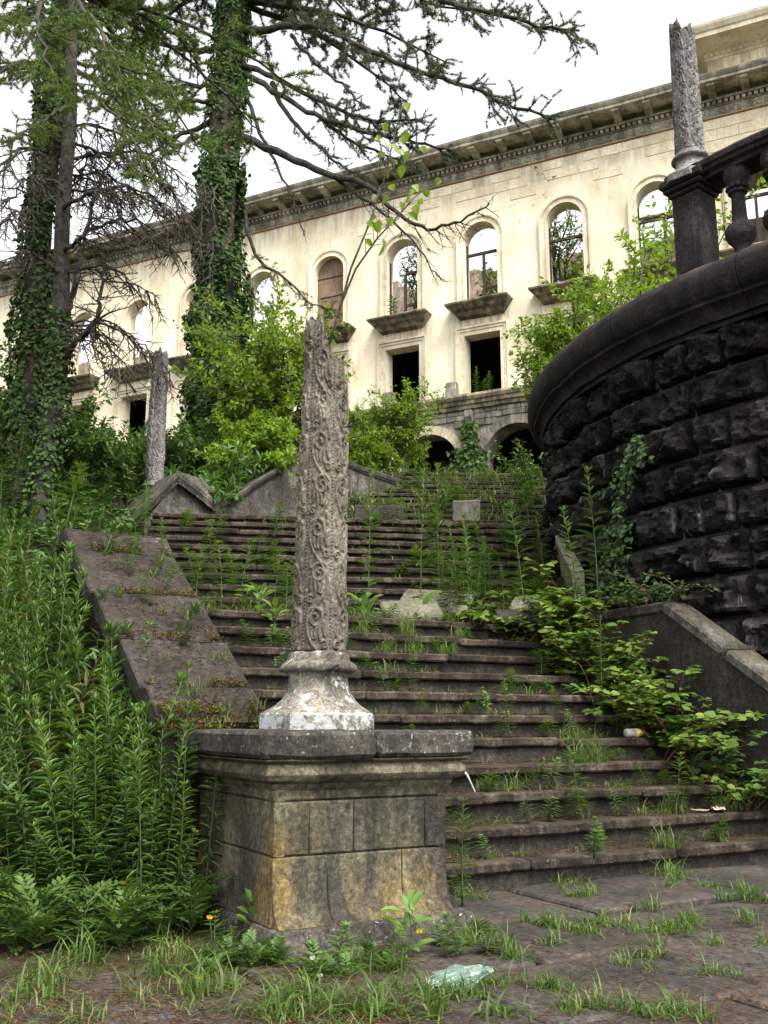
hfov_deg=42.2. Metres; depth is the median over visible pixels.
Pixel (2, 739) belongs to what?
tall weed
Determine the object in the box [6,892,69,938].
feathery weed
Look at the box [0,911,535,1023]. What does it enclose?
grass
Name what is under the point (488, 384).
tall weed
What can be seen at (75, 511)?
tall weed
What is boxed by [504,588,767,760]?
bramble
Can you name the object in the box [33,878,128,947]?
feathery weed
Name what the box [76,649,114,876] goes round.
tall weed
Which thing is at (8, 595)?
tall weed
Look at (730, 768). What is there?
bramble
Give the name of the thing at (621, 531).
creeper
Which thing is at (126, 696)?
tall weed
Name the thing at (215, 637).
dry moss
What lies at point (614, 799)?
step weed
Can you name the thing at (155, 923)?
feathery weed
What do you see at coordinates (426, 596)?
broadleaf weed
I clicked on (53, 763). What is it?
tall weed
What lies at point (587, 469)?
tall weed
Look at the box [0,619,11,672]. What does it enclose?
tall weed
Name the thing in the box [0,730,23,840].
tall weed
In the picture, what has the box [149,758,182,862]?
tall weed
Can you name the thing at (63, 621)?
tall weed
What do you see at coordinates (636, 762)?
step weed
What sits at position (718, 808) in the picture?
paper scrap
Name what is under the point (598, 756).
grass
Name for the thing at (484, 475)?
tall weed
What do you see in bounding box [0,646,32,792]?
tall weed
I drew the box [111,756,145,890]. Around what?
tall weed
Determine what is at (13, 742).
tall weed
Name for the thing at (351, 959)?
feathery weed
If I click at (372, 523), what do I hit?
step weed
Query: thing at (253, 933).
feathery weed
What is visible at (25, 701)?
tall weed
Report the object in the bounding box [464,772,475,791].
stick
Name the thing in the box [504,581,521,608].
tall weed
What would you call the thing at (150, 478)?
tall weed
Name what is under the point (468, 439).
ivy curtain
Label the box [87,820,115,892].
tall weed
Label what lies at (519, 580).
tall weed
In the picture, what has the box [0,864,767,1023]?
paving
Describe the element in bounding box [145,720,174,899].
tall weed
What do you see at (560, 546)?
kerb
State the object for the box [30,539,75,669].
tall weed
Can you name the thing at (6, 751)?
tall weed
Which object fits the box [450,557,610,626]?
bramble
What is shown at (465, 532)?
tall weed
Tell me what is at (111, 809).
tall weed
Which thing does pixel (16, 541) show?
tall weed
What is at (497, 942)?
step weed
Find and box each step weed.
[176,509,197,526]
[181,543,202,583]
[187,546,209,594]
[192,908,234,966]
[199,518,217,571]
[205,509,232,544]
[213,926,239,951]
[219,548,242,584]
[236,619,256,645]
[253,532,267,554]
[253,554,267,564]
[261,539,284,574]
[266,500,287,537]
[266,625,282,646]
[266,936,291,966]
[273,630,285,646]
[273,652,286,667]
[281,573,292,596]
[281,627,291,647]
[282,556,295,586]
[325,920,356,958]
[346,637,359,649]
[347,593,361,614]
[358,652,372,669]
[361,511,385,526]
[362,608,383,632]
[371,662,391,690]
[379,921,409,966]
[380,610,389,617]
[384,487,398,526]
[385,602,399,617]
[390,497,408,527]
[390,559,411,577]
[390,678,401,690]
[396,612,409,633]
[401,650,419,691]
[405,545,433,568]
[413,687,426,714]
[417,702,430,714]
[420,923,459,944]
[423,510,445,526]
[423,546,443,559]
[427,510,446,541]
[428,638,445,652]
[429,553,448,568]
[430,556,454,589]
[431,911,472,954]
[432,941,461,956]
[442,613,452,620]
[445,800,454,825]
[459,556,478,587]
[461,701,477,714]
[465,582,484,598]
[468,520,481,536]
[468,918,496,934]
[471,929,505,953]
[473,687,489,714]
[475,834,493,858]
[477,691,491,714]
[478,771,502,791]
[482,546,503,561]
[484,606,494,623]
[493,717,509,737]
[495,526,510,544]
[496,677,516,737]
[497,518,513,560]
[500,667,521,693]
[507,581,527,601]
[512,518,533,544]
[514,564,534,580]
[515,802,536,822]
[523,759,549,789]
[525,568,552,596]
[525,578,551,595]
[527,679,539,693]
[529,531,544,561]
[531,543,546,579]
[531,648,549,674]
[537,717,556,736]
[540,795,562,820]
[541,678,553,694]
[543,756,562,788]
[548,653,569,675]
[548,686,561,713]
[556,571,572,613]
[560,737,593,818]
[564,709,574,737]
[565,783,582,819]
[566,788,584,819]
[577,830,612,858]
[580,796,595,816]
[589,816,607,850]
[592,614,610,713]
[597,701,610,714]
[605,748,624,760]
[605,783,623,813]
[606,711,625,736]
[618,779,637,815]
[633,761,651,786]
[643,748,654,759]
[654,770,672,784]
[665,751,691,813]
[702,789,720,809]
[706,826,725,840]
[710,816,731,840]
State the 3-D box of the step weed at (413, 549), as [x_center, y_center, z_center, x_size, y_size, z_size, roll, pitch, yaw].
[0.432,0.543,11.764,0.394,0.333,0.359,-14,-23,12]
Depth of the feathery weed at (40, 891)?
4.51 m
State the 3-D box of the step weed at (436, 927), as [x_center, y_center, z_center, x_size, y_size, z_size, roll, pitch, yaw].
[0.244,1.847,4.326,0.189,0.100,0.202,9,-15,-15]
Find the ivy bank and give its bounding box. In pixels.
[1,475,295,703]
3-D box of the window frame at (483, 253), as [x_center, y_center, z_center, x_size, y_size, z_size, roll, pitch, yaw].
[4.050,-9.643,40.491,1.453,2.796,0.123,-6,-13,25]
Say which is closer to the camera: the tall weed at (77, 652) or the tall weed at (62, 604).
the tall weed at (77, 652)
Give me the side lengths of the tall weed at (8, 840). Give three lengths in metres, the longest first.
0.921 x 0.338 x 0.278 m
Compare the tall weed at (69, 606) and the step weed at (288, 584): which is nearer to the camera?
the tall weed at (69, 606)
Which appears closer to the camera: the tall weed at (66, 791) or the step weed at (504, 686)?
the tall weed at (66, 791)
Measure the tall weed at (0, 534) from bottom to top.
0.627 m
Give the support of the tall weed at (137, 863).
on the ground at (114, 953)
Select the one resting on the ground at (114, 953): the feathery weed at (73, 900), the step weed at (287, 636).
the feathery weed at (73, 900)
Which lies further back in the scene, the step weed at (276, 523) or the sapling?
the step weed at (276, 523)
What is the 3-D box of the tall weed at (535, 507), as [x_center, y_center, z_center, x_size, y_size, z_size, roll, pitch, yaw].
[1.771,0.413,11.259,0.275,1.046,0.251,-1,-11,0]
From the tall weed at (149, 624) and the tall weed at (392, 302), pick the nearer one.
the tall weed at (149, 624)
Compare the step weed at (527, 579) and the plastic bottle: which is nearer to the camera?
the plastic bottle
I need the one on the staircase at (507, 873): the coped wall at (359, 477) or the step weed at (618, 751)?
the step weed at (618, 751)
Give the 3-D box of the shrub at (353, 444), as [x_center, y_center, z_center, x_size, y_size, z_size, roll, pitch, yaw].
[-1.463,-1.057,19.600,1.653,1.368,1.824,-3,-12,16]
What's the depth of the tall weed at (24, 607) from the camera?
5.61 m
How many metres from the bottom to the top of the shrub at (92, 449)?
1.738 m
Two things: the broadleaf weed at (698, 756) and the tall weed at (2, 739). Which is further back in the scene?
the broadleaf weed at (698, 756)
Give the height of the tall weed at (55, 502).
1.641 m
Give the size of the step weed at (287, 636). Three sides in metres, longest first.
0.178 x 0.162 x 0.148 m
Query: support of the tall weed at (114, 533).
on the ground at (114, 953)
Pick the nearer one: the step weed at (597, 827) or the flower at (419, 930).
the flower at (419, 930)
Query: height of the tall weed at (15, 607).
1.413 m
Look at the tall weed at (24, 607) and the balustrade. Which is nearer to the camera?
the tall weed at (24, 607)
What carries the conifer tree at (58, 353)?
on the ground at (114, 953)
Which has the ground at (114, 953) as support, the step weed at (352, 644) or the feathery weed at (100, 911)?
the feathery weed at (100, 911)
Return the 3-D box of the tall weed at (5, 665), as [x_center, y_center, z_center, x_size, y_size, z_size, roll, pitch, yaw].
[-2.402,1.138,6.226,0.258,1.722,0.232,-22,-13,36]
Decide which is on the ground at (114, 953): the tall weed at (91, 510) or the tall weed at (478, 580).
the tall weed at (91, 510)
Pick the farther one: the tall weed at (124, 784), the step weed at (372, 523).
the step weed at (372, 523)
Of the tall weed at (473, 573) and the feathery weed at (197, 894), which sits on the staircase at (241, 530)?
the tall weed at (473, 573)
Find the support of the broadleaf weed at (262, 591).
on the staircase at (507, 873)
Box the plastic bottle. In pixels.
[623,728,645,736]
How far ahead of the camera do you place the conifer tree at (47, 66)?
12.63 m
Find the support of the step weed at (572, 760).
on the staircase at (507, 873)
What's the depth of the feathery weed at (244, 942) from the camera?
3.92 m
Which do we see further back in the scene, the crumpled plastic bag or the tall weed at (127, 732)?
the tall weed at (127, 732)
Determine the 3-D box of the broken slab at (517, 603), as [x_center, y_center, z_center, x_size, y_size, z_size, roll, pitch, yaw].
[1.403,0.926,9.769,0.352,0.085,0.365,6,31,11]
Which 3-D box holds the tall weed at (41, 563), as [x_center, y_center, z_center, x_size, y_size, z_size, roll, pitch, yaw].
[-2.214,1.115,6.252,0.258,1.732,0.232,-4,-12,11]
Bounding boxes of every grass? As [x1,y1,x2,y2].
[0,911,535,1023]
[95,524,269,723]
[172,462,759,901]
[385,861,767,1023]
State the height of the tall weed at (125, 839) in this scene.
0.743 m
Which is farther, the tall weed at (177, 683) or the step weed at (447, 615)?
the step weed at (447, 615)
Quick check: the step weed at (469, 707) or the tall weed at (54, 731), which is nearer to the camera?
the tall weed at (54, 731)
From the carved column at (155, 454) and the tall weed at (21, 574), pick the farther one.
the carved column at (155, 454)
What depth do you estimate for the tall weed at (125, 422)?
15.45 m
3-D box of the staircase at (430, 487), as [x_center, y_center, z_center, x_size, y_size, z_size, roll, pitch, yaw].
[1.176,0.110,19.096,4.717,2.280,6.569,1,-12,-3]
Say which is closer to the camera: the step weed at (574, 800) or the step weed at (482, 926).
the step weed at (482, 926)
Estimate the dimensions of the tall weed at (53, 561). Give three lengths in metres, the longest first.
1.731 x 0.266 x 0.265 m
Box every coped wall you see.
[211,455,298,515]
[347,460,405,502]
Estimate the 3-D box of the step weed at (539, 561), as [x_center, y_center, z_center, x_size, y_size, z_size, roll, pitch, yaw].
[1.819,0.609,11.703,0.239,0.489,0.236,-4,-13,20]
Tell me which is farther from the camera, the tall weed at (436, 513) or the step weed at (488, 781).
the tall weed at (436, 513)
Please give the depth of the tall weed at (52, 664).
6.23 m
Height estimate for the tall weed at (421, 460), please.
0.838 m
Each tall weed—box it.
[0,426,31,532]
[0,464,18,537]
[0,506,18,641]
[0,509,8,542]
[0,511,37,563]
[0,512,6,554]
[0,516,26,588]
[0,518,12,556]
[0,537,20,696]
[0,539,7,605]
[0,561,39,660]
[0,566,16,649]
[0,595,17,713]
[0,608,19,704]
[0,614,7,687]
[0,615,25,731]
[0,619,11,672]
[0,625,43,717]
[0,642,28,771]
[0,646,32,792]
[0,646,86,824]
[0,650,21,765]
[0,672,29,867]
[0,674,52,857]
[0,684,25,790]
[0,717,12,840]
[0,720,12,797]
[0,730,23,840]
[0,734,7,743]
[0,734,23,868]
[0,756,21,877]
[0,764,59,885]
[0,767,64,875]
[0,789,31,878]
[0,800,15,864]
[0,806,40,883]
[0,837,22,876]
[1,526,15,584]
[2,628,43,847]
[3,736,44,885]
[3,812,37,871]
[4,615,20,679]
[5,600,35,791]
[6,599,47,815]
[6,629,64,773]
[6,772,31,867]
[7,623,32,788]
[8,501,43,571]
[8,597,64,681]
[9,521,40,648]
[10,540,33,651]
[10,806,48,884]
[11,539,37,616]
[12,571,29,644]
[13,528,55,776]
[13,558,24,616]
[13,601,92,821]
[15,635,50,856]
[16,646,55,847]
[16,817,52,887]
[17,555,49,763]
[17,663,69,855]
[18,692,76,865]
[19,556,38,624]
[25,566,60,718]
[25,673,185,853]
[26,640,56,803]
[26,690,67,820]
[27,552,62,794]
[27,553,64,635]
[28,518,67,624]
[28,695,65,884]
[29,599,70,791]
[29,681,67,878]
[29,820,82,911]
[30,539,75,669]
[30,555,77,797]
[30,740,106,902]
[31,711,69,876]
[31,715,82,904]
[32,566,90,775]
[33,828,52,885]
[34,758,81,886]
[35,505,80,666]
[35,748,88,898]
[37,764,87,884]
[38,493,82,671]
[38,593,72,735]
[43,549,71,802]
[43,568,76,669]
[44,520,122,702]
[44,678,115,878]
[45,542,78,667]
[46,618,121,822]
[47,640,86,782]
[48,460,95,535]
[48,807,76,922]
[49,650,89,881]
[51,579,78,631]
[51,740,93,893]
[52,574,81,640]
[52,669,101,863]
[52,754,91,885]
[54,656,86,865]
[55,617,73,751]
[58,472,92,504]
[58,594,117,800]
[58,623,110,809]
[58,673,123,856]
[61,414,81,492]
[61,682,135,865]
[62,510,94,578]
[64,641,111,827]
[65,552,97,732]
[66,716,118,914]
[67,763,145,911]
[68,621,133,837]
[69,731,108,887]
[70,679,132,848]
[72,690,116,886]
[73,717,148,879]
[74,787,176,896]
[74,812,137,902]
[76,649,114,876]
[77,491,109,531]
[77,529,119,662]
[79,586,112,722]
[83,586,125,736]
[83,620,136,871]
[84,719,156,879]
[85,478,111,506]
[86,701,139,874]
[87,553,165,708]
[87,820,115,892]
[90,674,127,875]
[90,686,134,874]
[92,624,120,745]
[92,655,126,827]
[93,502,106,531]
[98,774,139,895]
[101,599,204,716]
[104,419,129,490]
[104,698,157,895]
[105,743,145,925]
[107,670,191,885]
[108,777,147,885]
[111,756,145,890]
[112,744,158,886]
[114,448,138,499]
[114,723,169,906]
[115,619,155,779]
[115,769,148,883]
[118,801,156,935]
[119,759,171,928]
[120,704,158,934]
[121,462,137,504]
[123,533,139,574]
[127,500,142,550]
[129,701,152,861]
[130,702,187,925]
[132,788,172,929]
[135,721,214,826]
[135,760,167,902]
[136,571,154,606]
[139,480,152,535]
[140,477,153,535]
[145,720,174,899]
[145,773,174,924]
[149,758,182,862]
[149,771,175,899]
[150,786,193,923]
[151,827,200,930]
[153,517,169,567]
[153,722,190,924]
[154,749,180,884]
[159,779,196,928]
[159,801,178,867]
[161,553,176,590]
[162,753,194,860]
[167,658,201,923]
[170,703,198,872]
[176,706,228,818]
[179,625,194,645]
[192,703,228,928]
[207,540,237,609]
[225,537,259,609]
[264,547,286,611]
[277,561,292,609]
[357,469,383,615]
[385,293,398,313]
[408,447,430,488]
[410,467,433,598]
[427,462,448,588]
[430,490,451,512]
[432,463,446,493]
[435,543,452,605]
[439,544,463,617]
[442,483,453,501]
[443,554,468,620]
[444,523,465,621]
[445,797,478,905]
[447,875,466,903]
[449,485,467,500]
[452,478,468,500]
[453,512,478,622]
[454,571,474,620]
[459,537,480,585]
[460,524,482,609]
[469,506,485,576]
[469,566,485,622]
[471,366,479,391]
[471,536,487,595]
[475,462,491,489]
[475,543,493,611]
[479,378,485,390]
[480,553,501,611]
[485,370,490,389]
[493,564,513,609]
[502,500,536,599]
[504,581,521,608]
[510,565,524,594]
[516,479,541,504]
[530,505,553,587]
[556,505,590,621]
[576,464,613,610]
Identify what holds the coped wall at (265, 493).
on the ground at (114, 953)
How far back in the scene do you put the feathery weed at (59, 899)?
4.70 m
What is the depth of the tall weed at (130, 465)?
15.31 m
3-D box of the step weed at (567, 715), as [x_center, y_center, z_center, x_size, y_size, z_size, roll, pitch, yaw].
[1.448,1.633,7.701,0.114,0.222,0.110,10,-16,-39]
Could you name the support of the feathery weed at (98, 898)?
on the ground at (114, 953)
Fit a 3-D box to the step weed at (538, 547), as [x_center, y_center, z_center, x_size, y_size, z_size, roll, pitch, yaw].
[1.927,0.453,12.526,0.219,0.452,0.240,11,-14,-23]
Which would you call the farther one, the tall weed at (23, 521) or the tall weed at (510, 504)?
the tall weed at (510, 504)
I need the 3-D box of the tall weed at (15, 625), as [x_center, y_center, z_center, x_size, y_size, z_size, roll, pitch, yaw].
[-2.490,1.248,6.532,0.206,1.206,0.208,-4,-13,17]
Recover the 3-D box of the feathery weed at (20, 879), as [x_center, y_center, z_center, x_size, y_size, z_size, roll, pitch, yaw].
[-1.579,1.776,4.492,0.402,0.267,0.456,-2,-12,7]
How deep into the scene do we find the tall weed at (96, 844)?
4.82 m
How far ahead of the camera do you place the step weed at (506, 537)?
12.23 m
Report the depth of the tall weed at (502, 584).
9.52 m
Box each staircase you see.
[146,512,569,639]
[205,608,767,894]
[347,472,547,524]
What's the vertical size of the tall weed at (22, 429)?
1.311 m
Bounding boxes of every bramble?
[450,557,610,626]
[472,604,585,657]
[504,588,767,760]
[548,620,767,809]
[553,572,718,609]
[690,755,767,810]
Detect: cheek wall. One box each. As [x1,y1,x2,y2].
[50,528,264,882]
[557,602,767,809]
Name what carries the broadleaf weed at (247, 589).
on the staircase at (507, 873)
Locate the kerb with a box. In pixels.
[544,495,584,612]
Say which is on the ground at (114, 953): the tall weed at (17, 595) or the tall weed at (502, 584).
the tall weed at (17, 595)
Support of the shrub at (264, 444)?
on the ground at (114, 953)
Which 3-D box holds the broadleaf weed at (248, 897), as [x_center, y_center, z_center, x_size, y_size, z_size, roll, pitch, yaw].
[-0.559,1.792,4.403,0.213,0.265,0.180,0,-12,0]
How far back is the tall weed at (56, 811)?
5.22 m
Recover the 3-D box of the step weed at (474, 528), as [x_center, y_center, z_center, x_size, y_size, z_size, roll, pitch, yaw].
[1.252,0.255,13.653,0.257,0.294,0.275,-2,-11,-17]
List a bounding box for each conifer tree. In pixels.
[0,0,216,544]
[0,0,322,518]
[34,0,598,477]
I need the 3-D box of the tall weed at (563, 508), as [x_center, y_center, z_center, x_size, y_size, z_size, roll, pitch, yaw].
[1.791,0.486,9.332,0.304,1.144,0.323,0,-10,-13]
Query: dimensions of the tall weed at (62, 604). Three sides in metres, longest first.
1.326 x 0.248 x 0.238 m
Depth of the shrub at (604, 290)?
16.05 m
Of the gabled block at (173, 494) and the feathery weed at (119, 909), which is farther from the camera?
the gabled block at (173, 494)
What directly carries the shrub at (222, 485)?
on the ground at (114, 953)
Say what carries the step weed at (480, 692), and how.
on the staircase at (507, 873)
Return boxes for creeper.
[561,566,686,610]
[597,524,632,607]
[598,434,654,595]
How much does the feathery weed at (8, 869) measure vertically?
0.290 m
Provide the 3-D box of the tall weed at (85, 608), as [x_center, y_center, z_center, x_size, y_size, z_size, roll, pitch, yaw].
[-1.956,1.198,5.720,0.254,1.458,0.252,14,-5,34]
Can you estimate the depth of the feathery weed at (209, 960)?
3.82 m
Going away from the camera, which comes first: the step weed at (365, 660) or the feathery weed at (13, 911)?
the feathery weed at (13, 911)
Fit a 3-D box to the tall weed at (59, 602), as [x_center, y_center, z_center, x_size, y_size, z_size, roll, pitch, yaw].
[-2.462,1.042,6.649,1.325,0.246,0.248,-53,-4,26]
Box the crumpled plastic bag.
[428,964,493,990]
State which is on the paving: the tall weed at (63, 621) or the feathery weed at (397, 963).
the feathery weed at (397, 963)
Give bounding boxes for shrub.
[0,339,116,468]
[57,395,146,499]
[86,420,200,500]
[136,412,250,477]
[138,437,274,504]
[168,261,355,452]
[191,404,300,482]
[254,278,273,332]
[297,432,358,451]
[347,421,404,471]
[348,374,451,471]
[348,417,384,464]
[397,246,416,309]
[471,252,497,296]
[490,438,546,489]
[501,282,605,403]
[517,159,583,281]
[537,177,767,372]
[553,251,583,281]
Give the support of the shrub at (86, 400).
on the ground at (114, 953)
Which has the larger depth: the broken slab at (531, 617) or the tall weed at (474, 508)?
the tall weed at (474, 508)
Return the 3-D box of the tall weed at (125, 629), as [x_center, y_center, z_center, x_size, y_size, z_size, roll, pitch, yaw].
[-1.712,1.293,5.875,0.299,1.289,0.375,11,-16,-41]
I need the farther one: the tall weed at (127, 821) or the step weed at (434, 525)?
the step weed at (434, 525)
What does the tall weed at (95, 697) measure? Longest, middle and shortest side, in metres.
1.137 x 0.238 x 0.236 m
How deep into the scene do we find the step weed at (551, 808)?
6.50 m
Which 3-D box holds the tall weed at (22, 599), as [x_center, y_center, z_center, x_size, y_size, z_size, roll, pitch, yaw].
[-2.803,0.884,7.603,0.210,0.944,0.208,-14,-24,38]
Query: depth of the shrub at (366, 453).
20.14 m
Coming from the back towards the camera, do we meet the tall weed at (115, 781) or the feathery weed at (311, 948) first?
the tall weed at (115, 781)
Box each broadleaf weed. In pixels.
[234,585,260,610]
[236,888,258,930]
[241,582,274,610]
[259,597,290,626]
[347,592,381,615]
[379,889,436,953]
[415,591,439,602]
[680,751,710,784]
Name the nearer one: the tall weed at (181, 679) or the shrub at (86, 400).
the tall weed at (181, 679)
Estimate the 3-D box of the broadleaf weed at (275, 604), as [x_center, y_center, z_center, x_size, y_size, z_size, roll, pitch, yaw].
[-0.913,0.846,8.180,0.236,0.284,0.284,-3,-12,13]
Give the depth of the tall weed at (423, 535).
9.90 m
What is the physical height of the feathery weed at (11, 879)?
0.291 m
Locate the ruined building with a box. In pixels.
[0,4,767,495]
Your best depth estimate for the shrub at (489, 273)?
42.70 m
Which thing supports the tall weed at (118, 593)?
on the ground at (114, 953)
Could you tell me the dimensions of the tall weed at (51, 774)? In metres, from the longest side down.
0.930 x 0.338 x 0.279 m
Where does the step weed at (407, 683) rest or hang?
on the staircase at (507, 873)
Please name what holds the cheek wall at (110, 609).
on the ground at (114, 953)
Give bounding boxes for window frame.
[390,263,416,313]
[466,246,497,298]
[548,228,582,282]
[637,209,672,264]
[745,191,767,241]
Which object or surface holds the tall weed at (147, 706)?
on the ground at (114, 953)
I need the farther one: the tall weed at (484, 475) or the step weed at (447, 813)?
the tall weed at (484, 475)
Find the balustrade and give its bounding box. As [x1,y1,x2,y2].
[659,128,767,276]
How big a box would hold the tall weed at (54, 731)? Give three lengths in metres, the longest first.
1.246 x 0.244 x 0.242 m
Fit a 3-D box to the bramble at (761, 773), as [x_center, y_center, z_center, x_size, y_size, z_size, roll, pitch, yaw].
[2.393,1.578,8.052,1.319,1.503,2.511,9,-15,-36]
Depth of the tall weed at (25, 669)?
5.17 m
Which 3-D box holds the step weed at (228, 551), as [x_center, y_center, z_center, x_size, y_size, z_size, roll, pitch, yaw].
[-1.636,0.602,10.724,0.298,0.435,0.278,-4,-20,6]
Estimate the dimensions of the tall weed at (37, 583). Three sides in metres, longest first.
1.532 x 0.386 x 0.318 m
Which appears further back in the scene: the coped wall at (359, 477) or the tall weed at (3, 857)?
the coped wall at (359, 477)
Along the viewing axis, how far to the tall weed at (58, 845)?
4.86 m
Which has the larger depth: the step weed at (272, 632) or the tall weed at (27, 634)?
the step weed at (272, 632)
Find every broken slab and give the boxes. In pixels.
[380,599,443,620]
[400,589,475,617]
[495,608,538,624]
[509,594,543,612]
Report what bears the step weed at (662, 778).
on the staircase at (507, 873)
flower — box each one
[207,914,212,946]
[416,928,421,957]
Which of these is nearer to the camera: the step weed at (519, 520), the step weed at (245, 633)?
the step weed at (245, 633)
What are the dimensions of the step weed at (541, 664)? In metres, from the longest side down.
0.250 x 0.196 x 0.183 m
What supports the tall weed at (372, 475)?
on the staircase at (507, 873)
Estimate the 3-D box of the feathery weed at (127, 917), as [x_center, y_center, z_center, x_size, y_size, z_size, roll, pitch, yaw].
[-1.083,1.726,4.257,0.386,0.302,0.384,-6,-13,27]
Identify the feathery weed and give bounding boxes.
[0,865,42,908]
[0,869,49,903]
[0,871,27,927]
[0,872,67,929]
[0,883,80,948]
[0,887,56,923]
[0,888,60,950]
[0,904,16,938]
[0,910,51,955]
[2,900,72,941]
[3,874,81,938]
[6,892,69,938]
[10,902,63,956]
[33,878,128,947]
[43,888,87,920]
[46,887,114,933]
[54,884,105,933]
[63,876,147,926]
[63,881,184,945]
[73,887,118,941]
[74,879,167,954]
[85,883,164,949]
[90,901,161,947]
[128,884,189,935]
[138,905,181,938]
[143,873,234,930]
[146,869,201,909]
[157,864,218,923]
[197,934,243,965]
[197,946,220,960]
[198,951,228,976]
[225,935,276,970]
[227,933,265,969]
[229,927,269,963]
[248,928,305,962]
[259,952,289,966]
[263,939,298,967]
[280,938,334,971]
[291,954,329,979]
[303,949,342,981]
[311,952,346,976]
[322,951,363,977]
[328,947,371,968]
[342,930,392,962]
[364,959,398,972]
[376,936,424,972]
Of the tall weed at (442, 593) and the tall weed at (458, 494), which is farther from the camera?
the tall weed at (458, 494)
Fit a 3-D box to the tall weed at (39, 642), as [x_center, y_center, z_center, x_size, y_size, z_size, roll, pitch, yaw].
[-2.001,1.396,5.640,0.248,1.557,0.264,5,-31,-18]
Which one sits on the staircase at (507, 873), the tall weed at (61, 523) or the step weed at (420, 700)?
the step weed at (420, 700)
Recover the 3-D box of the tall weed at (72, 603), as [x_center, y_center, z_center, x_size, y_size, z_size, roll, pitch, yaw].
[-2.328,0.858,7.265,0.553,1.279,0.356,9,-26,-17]
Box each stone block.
[354,505,403,519]
[452,500,479,522]
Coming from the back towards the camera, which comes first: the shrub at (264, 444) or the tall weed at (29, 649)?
the shrub at (264, 444)
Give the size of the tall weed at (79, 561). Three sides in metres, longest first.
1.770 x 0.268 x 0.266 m
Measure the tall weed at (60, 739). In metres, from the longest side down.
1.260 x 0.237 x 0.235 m
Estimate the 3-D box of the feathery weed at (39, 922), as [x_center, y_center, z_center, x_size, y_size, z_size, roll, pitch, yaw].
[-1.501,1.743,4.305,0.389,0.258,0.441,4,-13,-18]
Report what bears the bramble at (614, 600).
on the cheek wall at (732, 677)
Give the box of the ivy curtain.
[446,421,499,472]
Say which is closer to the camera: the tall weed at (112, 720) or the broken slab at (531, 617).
the tall weed at (112, 720)
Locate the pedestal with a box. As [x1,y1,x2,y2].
[177,729,477,954]
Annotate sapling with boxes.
[328,102,441,345]
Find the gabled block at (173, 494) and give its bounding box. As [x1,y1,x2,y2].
[124,471,245,534]
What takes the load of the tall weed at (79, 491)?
on the ground at (114, 953)
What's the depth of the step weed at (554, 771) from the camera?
6.86 m
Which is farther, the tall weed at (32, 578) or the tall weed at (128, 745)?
the tall weed at (32, 578)
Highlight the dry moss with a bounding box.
[88,539,263,729]
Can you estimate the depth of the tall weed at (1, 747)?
5.25 m
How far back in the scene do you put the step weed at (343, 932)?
4.08 m
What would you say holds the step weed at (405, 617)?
on the staircase at (507, 873)
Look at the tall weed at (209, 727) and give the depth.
5.21 m
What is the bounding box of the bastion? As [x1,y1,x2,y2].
[527,240,767,659]
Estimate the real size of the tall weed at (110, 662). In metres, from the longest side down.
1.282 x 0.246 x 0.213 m
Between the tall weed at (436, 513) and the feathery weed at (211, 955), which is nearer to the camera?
the feathery weed at (211, 955)
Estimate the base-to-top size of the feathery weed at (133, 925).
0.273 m
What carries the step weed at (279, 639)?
on the staircase at (507, 873)
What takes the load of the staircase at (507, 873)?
on the ground at (114, 953)
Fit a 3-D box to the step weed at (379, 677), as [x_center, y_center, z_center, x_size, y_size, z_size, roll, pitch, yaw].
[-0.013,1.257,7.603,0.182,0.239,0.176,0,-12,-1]
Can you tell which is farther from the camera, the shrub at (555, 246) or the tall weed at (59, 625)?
the shrub at (555, 246)
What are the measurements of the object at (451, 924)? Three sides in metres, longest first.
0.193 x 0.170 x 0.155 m
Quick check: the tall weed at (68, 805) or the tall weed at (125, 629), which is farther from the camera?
the tall weed at (125, 629)
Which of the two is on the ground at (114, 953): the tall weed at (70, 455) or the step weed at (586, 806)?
the tall weed at (70, 455)
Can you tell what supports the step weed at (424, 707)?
on the staircase at (507, 873)
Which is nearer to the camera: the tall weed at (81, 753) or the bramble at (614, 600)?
the tall weed at (81, 753)
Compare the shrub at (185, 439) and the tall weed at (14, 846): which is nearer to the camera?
the tall weed at (14, 846)
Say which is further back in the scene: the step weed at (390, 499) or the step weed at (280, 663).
the step weed at (390, 499)
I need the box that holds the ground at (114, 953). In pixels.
[0,493,753,987]
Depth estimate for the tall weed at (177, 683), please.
5.55 m
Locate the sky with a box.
[0,0,767,363]
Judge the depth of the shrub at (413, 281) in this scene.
43.99 m
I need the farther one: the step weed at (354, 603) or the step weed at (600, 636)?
the step weed at (354, 603)
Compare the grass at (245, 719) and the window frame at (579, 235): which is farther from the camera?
the window frame at (579, 235)
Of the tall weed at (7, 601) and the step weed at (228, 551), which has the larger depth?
the step weed at (228, 551)
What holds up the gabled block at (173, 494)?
on the ground at (114, 953)
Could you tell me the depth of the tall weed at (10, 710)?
5.24 m
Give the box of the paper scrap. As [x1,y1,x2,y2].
[711,806,725,809]
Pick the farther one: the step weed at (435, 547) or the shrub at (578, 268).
the shrub at (578, 268)
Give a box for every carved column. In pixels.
[133,347,168,501]
[259,312,373,729]
[662,17,709,192]
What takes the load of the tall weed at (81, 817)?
on the ground at (114, 953)
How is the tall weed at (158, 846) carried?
on the ground at (114, 953)
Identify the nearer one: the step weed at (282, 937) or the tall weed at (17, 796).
the step weed at (282, 937)
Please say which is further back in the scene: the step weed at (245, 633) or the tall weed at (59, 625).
the step weed at (245, 633)
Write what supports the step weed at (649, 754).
on the staircase at (507, 873)
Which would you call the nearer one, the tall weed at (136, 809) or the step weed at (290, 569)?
the tall weed at (136, 809)

